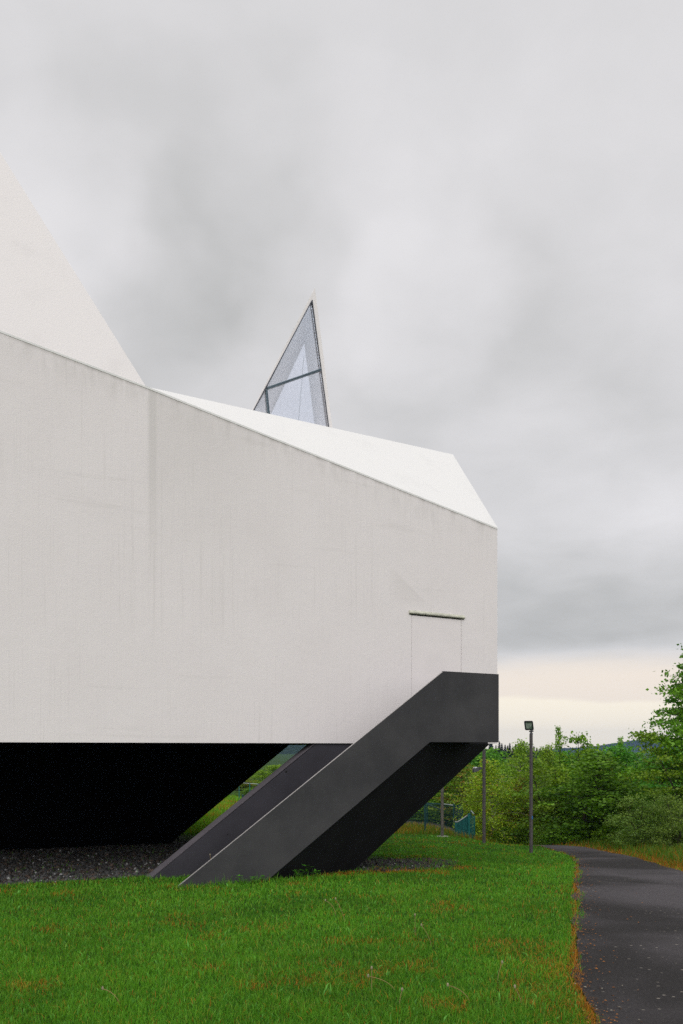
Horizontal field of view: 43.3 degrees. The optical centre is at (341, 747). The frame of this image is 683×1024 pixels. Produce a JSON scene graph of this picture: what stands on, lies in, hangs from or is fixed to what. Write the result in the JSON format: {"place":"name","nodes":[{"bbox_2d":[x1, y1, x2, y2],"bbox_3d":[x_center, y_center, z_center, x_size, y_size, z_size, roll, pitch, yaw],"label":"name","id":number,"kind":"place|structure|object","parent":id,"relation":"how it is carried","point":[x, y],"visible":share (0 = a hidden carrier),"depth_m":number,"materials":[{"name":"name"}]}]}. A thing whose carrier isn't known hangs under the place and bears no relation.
{"place":"outdoors","nodes":[
{"label":"outdoors","id":0,"kind":"place"},
{"bbox_2d":[185,795,241,833],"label":"meadow grass","id":1,"kind":"structure","parent":0,"point":[226,804],"depth_m":33.61,"materials":[{"name":"green plant"}]},
{"bbox_2d":[279,745,305,753],"bbox_3d":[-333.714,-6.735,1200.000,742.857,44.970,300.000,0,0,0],"label":"hills","id":2,"kind":"structure","parent":0,"point":[292,749],"depth_m":1090.70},
{"bbox_2d":[0,751,682,1023],"bbox_3d":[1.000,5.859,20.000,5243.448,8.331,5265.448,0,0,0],"label":"ground","id":3,"kind":"structure","parent":0,"point":[280,759],"depth_m":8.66,"materials":[{"name":"green plant"}]},
{"bbox_2d":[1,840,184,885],"bbox_3d":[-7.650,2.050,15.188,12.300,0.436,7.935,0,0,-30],"label":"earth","id":4,"kind":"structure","parent":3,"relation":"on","point":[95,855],"depth_m":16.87,"materials":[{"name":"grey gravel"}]},
{"bbox_2d":[0,837,450,884],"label":"gravel","id":5,"kind":"structure","parent":3,"relation":"on","point":[106,872],"depth_m":15.59,"materials":[{"name":"grey gravel"}]},
{"bbox_2d":[232,787,254,795],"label":"tree","id":6,"kind":"object","parent":3,"relation":"on","point":[246,791],"visible":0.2,"depth_m":64.92,"materials":[{"name":"green plant"}]},
{"bbox_2d":[237,778,258,789],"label":"tree","id":7,"kind":"object","parent":3,"relation":"on","point":[244,785],"visible":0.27,"depth_m":83.61,"materials":[{"name":"green plant"}]},
{"bbox_2d":[0,153,497,850],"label":"church","id":8,"kind":"structure","parent":3,"relation":"on","point":[206,605],"depth_m":13.76,"materials":[{"name":"white paint"}]},
{"bbox_2d":[412,615,460,694],"bbox_3d":[1.736,-1.350,15.804,1.120,2.083,0.058,0,0,-30],"label":"door","id":9,"kind":"structure","parent":8,"relation":"in","point":[436,642],"depth_m":15.74,"materials":[{"name":"white paint"}]},
{"bbox_2d":[238,764,279,787],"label":"tree","id":10,"kind":"object","parent":3,"relation":"on","point":[269,770],"visible":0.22,"depth_m":93.61,"materials":[{"name":"green plant"}]},
{"bbox_2d":[246,770,271,785],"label":"tree","id":11,"kind":"object","parent":3,"relation":"on","point":[263,772],"visible":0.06,"depth_m":71.86,"materials":[{"name":"green plant"}]},
{"bbox_2d":[144,671,498,887],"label":"staircase","id":12,"kind":"structure","parent":3,"relation":"on","point":[330,808],"depth_m":13.94,"materials":[{"name":"metal"}]},
{"bbox_2d":[358,858,457,870],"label":"earth","id":13,"kind":"structure","parent":3,"relation":"on","point":[435,859],"depth_m":16.89,"materials":[{"name":"brown soil"}]},
{"bbox_2d":[424,804,425,830],"bbox_3d":[3.206,2.765,33.000,0.067,1.256,0.067,0,0,0],"label":"fence post","id":14,"kind":"object","parent":3,"relation":"on","point":[425,817],"visible":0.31,"depth_m":32.97,"materials":[{"name":"teal metal"}]},
{"bbox_2d":[407,803,462,829],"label":"wire fence","id":15,"kind":"object","parent":3,"relation":"on","point":[434,811],"visible":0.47,"depth_m":40.41,"materials":[{"name":"green metal"}]},
{"bbox_2d":[413,782,468,819],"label":"tree","id":16,"kind":"object","parent":3,"relation":"on","point":[430,806],"visible":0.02,"depth_m":49.81,"materials":[{"name":"green plant"}]},
{"bbox_2d":[439,787,447,836],"bbox_3d":[3.432,1.755,29.967,0.628,3.281,0.473,0,0,-22],"label":"lamp post","id":17,"kind":"object","parent":3,"relation":"on","point":[442,812],"visible":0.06,"depth_m":29.96,"materials":[{"name":"grey metal"}]},
{"bbox_2d":[414,776,479,823],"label":"tree","id":18,"kind":"object","parent":3,"relation":"on","point":[435,800],"visible":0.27,"depth_m":45.89,"materials":[{"name":"green plant"}]},
{"bbox_2d":[428,764,497,820],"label":"tree","id":19,"kind":"object","parent":3,"relation":"on","point":[447,800],"visible":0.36,"depth_m":43.36,"materials":[{"name":"green plant"}]},
{"bbox_2d":[455,810,474,837],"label":"fence gate","id":20,"kind":"structure","parent":3,"relation":"on","point":[465,823],"depth_m":32.00,"materials":[{"name":"teal metal"}]},
{"bbox_2d":[430,751,521,821],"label":"tree","id":21,"kind":"object","parent":3,"relation":"on","point":[475,761],"visible":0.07,"depth_m":52.01,"materials":[{"name":"green plant"}]},
{"bbox_2d":[472,749,485,842],"bbox_3d":[4.352,1.691,27.200,0.414,3.278,0.216,0,0,0],"label":"lamp post","id":22,"kind":"object","parent":3,"relation":"on","point":[476,769],"visible":0.91,"depth_m":27.16,"materials":[{"name":"grey metal"}]},
{"bbox_2d":[438,760,528,827],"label":"tree","id":23,"kind":"object","parent":3,"relation":"on","point":[504,774],"visible":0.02,"depth_m":54.90,"materials":[{"name":"green plant"}]},
{"bbox_2d":[449,758,535,844],"bbox_3d":[6.054,2.288,34.334,3.506,3.818,3.884,0,0,1],"label":"tree","id":24,"kind":"object","parent":3,"relation":"on","point":[494,819],"visible":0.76,"depth_m":33.92,"materials":[{"name":"green plant"}]},
{"bbox_2d":[495,741,502,766],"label":"spruce tree","id":25,"kind":"object","parent":3,"relation":"on","point":[499,744],"visible":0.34,"depth_m":264.81,"materials":[{"name":"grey plant"}]},
{"bbox_2d":[470,747,533,780],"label":"tree","id":26,"kind":"object","parent":3,"relation":"on","point":[495,750],"visible":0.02,"depth_m":60.71,"materials":[{"name":"green plant"}]},
{"bbox_2d":[489,827,517,843],"bbox_3d":[6.305,3.597,33.800,1.340,1.029,1.395,0,0,31],"label":"shrub","id":27,"kind":"object","parent":3,"relation":"on","point":[502,832],"visible":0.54,"depth_m":33.67,"materials":[{"name":"green plant"}]},
{"bbox_2d":[478,738,547,843],"bbox_3d":[8.011,2.248,39.023,3.816,5.423,4.045,0,0,11],"label":"tree","id":28,"kind":"object","parent":3,"relation":"on","point":[521,748],"visible":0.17,"depth_m":39.19,"materials":[{"name":"green plant"}]},
{"bbox_2d":[496,776,542,842],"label":"tree","id":29,"kind":"object","parent":3,"relation":"on","point":[522,812],"visible":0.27,"depth_m":34.14,"materials":[{"name":"green plant"}]},
{"bbox_2d":[510,824,533,844],"bbox_3d":[7.085,3.573,33.663,1.131,1.277,1.178,0,0,41],"label":"shrub","id":30,"kind":"object","parent":3,"relation":"on","point":[523,839],"visible":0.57,"depth_m":33.50,"materials":[{"name":"green plant"}]},
{"bbox_2d":[524,721,533,853],"bbox_3d":[5.133,1.222,23.456,0.241,3.916,0.284,0,0,28],"label":"lamp post","id":31,"kind":"object","parent":3,"relation":"on","point":[528,725],"visible":0.96,"depth_m":23.36,"materials":[{"name":"grey metal"}]},
{"bbox_2d":[525,823,549,844],"bbox_3d":[7.394,3.379,31.810,1.261,1.212,1.313,0,0,27],"label":"shrub","id":32,"kind":"object","parent":3,"relation":"on","point":[536,841],"visible":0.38,"depth_m":31.71,"materials":[{"name":"green plant"}]},
{"bbox_2d":[394,821,682,869],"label":"verge grass","id":33,"kind":"structure","parent":3,"relation":"on","point":[676,854],"depth_m":25.11,"materials":[{"name":"green plant"}]},
{"bbox_2d":[510,743,567,844],"bbox_3d":[8.868,2.322,37.947,3.223,5.178,3.416,0,0,-41],"label":"tree","id":34,"kind":"object","parent":3,"relation":"on","point":[547,756],"visible":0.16,"depth_m":37.51,"materials":[{"name":"green plant"}]},
{"bbox_2d":[502,750,582,824],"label":"tree","id":35,"kind":"object","parent":3,"relation":"on","point":[566,754],"visible":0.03,"depth_m":50.88,"materials":[{"name":"green plant"}]},
{"bbox_2d":[503,753,594,838],"bbox_3d":[8.180,2.222,33.274,4.412,4.036,4.867,0,0,36],"label":"tree","id":36,"kind":"object","parent":3,"relation":"on","point":[546,809],"visible":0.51,"depth_m":32.71,"materials":[{"name":"green plant"}]},
{"bbox_2d":[533,826,572,844],"bbox_3d":[7.628,3.279,30.991,1.454,0.938,1.396,0,0,21],"label":"shrub","id":37,"kind":"object","parent":3,"relation":"on","point":[545,839],"visible":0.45,"depth_m":30.86,"materials":[{"name":"green plant"}]},
{"bbox_2d":[552,725,565,822],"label":"tree","id":38,"kind":"object","parent":3,"relation":"on","point":[560,737],"visible":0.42,"depth_m":35.71,"materials":[{"name":"green plant"}]},
{"bbox_2d":[546,823,593,844],"bbox_3d":[8.117,3.106,30.138,1.520,0.947,1.583,0,0,-29],"label":"shrub","id":39,"kind":"object","parent":3,"relation":"on","point":[578,833],"visible":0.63,"depth_m":29.95,"materials":[{"name":"green plant"}]},
{"bbox_2d":[547,731,605,838],"bbox_3d":[10.424,1.905,36.294,4.296,5.200,4.739,0,0,21],"label":"tree","id":40,"kind":"object","parent":3,"relation":"on","point":[577,739],"visible":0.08,"depth_m":35.20,"materials":[{"name":"green plant"}]},
{"bbox_2d":[499,750,676,838],"bbox_3d":[8.883,1.907,30.769,5.830,3.670,6.394,0,0,28],"label":"tree","id":41,"kind":"object","parent":3,"relation":"on","point":[593,802],"visible":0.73,"depth_m":29.82,"materials":[{"name":"green plant"}]},
{"bbox_2d":[580,827,616,844],"bbox_3d":[8.943,3.090,29.316,1.328,0.770,1.383,0,0,1],"label":"shrub","id":42,"kind":"object","parent":3,"relation":"on","point":[590,839],"visible":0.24,"depth_m":29.19,"materials":[{"name":"green plant"}]},
{"bbox_2d":[585,821,628,843],"bbox_3d":[9.114,2.962,29.020,1.530,1.033,1.469,0,0,29],"label":"shrub","id":43,"kind":"object","parent":3,"relation":"on","point":[608,828],"visible":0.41,"depth_m":28.89,"materials":[{"name":"green plant"}]},
{"bbox_2d":[567,748,647,767],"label":"tree","id":44,"kind":"object","parent":3,"relation":"on","point":[637,755],"visible":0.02,"depth_m":51.67,"materials":[{"name":"green plant"}]},
{"bbox_2d":[576,758,645,829],"bbox_3d":[10.470,2.079,33.048,2.966,3.680,2.799,0,0,36],"label":"tree","id":45,"kind":"object","parent":3,"relation":"on","point":[612,769],"visible":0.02,"depth_m":33.09,"materials":[{"name":"green plant"}]},
{"bbox_2d":[615,736,623,761],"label":"tree","id":46,"kind":"object","parent":3,"relation":"on","point":[620,740],"visible":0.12,"depth_m":35.26,"materials":[{"name":"green plant"}]},
{"bbox_2d":[572,743,677,819],"bbox_3d":[11.504,1.841,34.029,5.019,4.096,4.340,0,0,4],"label":"tree","id":47,"kind":"object","parent":3,"relation":"on","point":[619,752],"visible":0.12,"depth_m":33.51,"materials":[{"name":"green plant"}]},
{"bbox_2d":[612,801,643,840],"bbox_3d":[10.021,2.798,30.224,1.520,1.863,1.583,0,0,36],"label":"shrub","id":48,"kind":"object","parent":3,"relation":"on","point":[624,810],"visible":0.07,"depth_m":30.05,"materials":[{"name":"green plant"}]},
{"bbox_2d":[615,753,658,795],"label":"tree","id":49,"kind":"object","parent":3,"relation":"on","point":[638,762],"depth_m":49.10,"materials":[{"name":"green plant"}]},
{"bbox_2d":[593,738,682,816],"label":"tree","id":50,"kind":"object","parent":3,"relation":"on","point":[655,766],"visible":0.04,"depth_m":45.87,"materials":[{"name":"green plant"}]},
{"bbox_2d":[600,788,682,849],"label":"bush","id":51,"kind":"object","parent":3,"relation":"on","point":[641,828],"visible":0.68,"depth_m":25.61,"materials":[{"name":"green plant"}]},
{"bbox_2d":[617,643,682,837],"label":"tree","id":52,"kind":"object","parent":3,"relation":"on","point":[675,690],"visible":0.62,"depth_m":27.95,"materials":[{"name":"green plant"}]},
{"bbox_2d":[618,728,682,842],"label":"tree","id":53,"kind":"object","parent":3,"relation":"on","point":[653,773],"visible":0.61,"depth_m":26.88,"materials":[{"name":"green plant"}]},
{"bbox_2d":[636,795,682,849],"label":"bush","id":54,"kind":"object","parent":3,"relation":"on","point":[676,827],"visible":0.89,"depth_m":24.53,"materials":[{"name":"green plant"}]},
{"bbox_2d":[638,725,681,793],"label":"tree","id":55,"kind":"object","parent":3,"relation":"on","point":[666,767],"visible":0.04,"depth_m":41.71,"materials":[{"name":"green plant"}]},
{"bbox_2d":[0,0,682,750],"label":"sky","id":56,"kind":"structure","parent":0,"point":[480,202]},
{"bbox_2d":[467,749,580,774],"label":"hills","id":57,"kind":"structure","parent":0,"point":[504,753],"depth_m":273.60,"materials":[{"name":"green plant"}]},
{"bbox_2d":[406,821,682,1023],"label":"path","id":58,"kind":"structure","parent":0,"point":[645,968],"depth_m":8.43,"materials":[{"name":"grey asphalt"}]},
{"bbox_2d":[551,846,664,1023],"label":"leaf litter","id":59,"kind":"object","parent":58,"relation":"on","point":[590,943],"visible":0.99,"depth_m":7.88,"materials":[{"name":"plant"}]},
{"bbox_2d":[552,740,673,751],"bbox_3d":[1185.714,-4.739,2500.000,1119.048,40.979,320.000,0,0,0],"label":"hills","id":60,"kind":"structure","parent":0,"point":[635,743],"depth_m":2422.78,"materials":[{"name":"green plant"}]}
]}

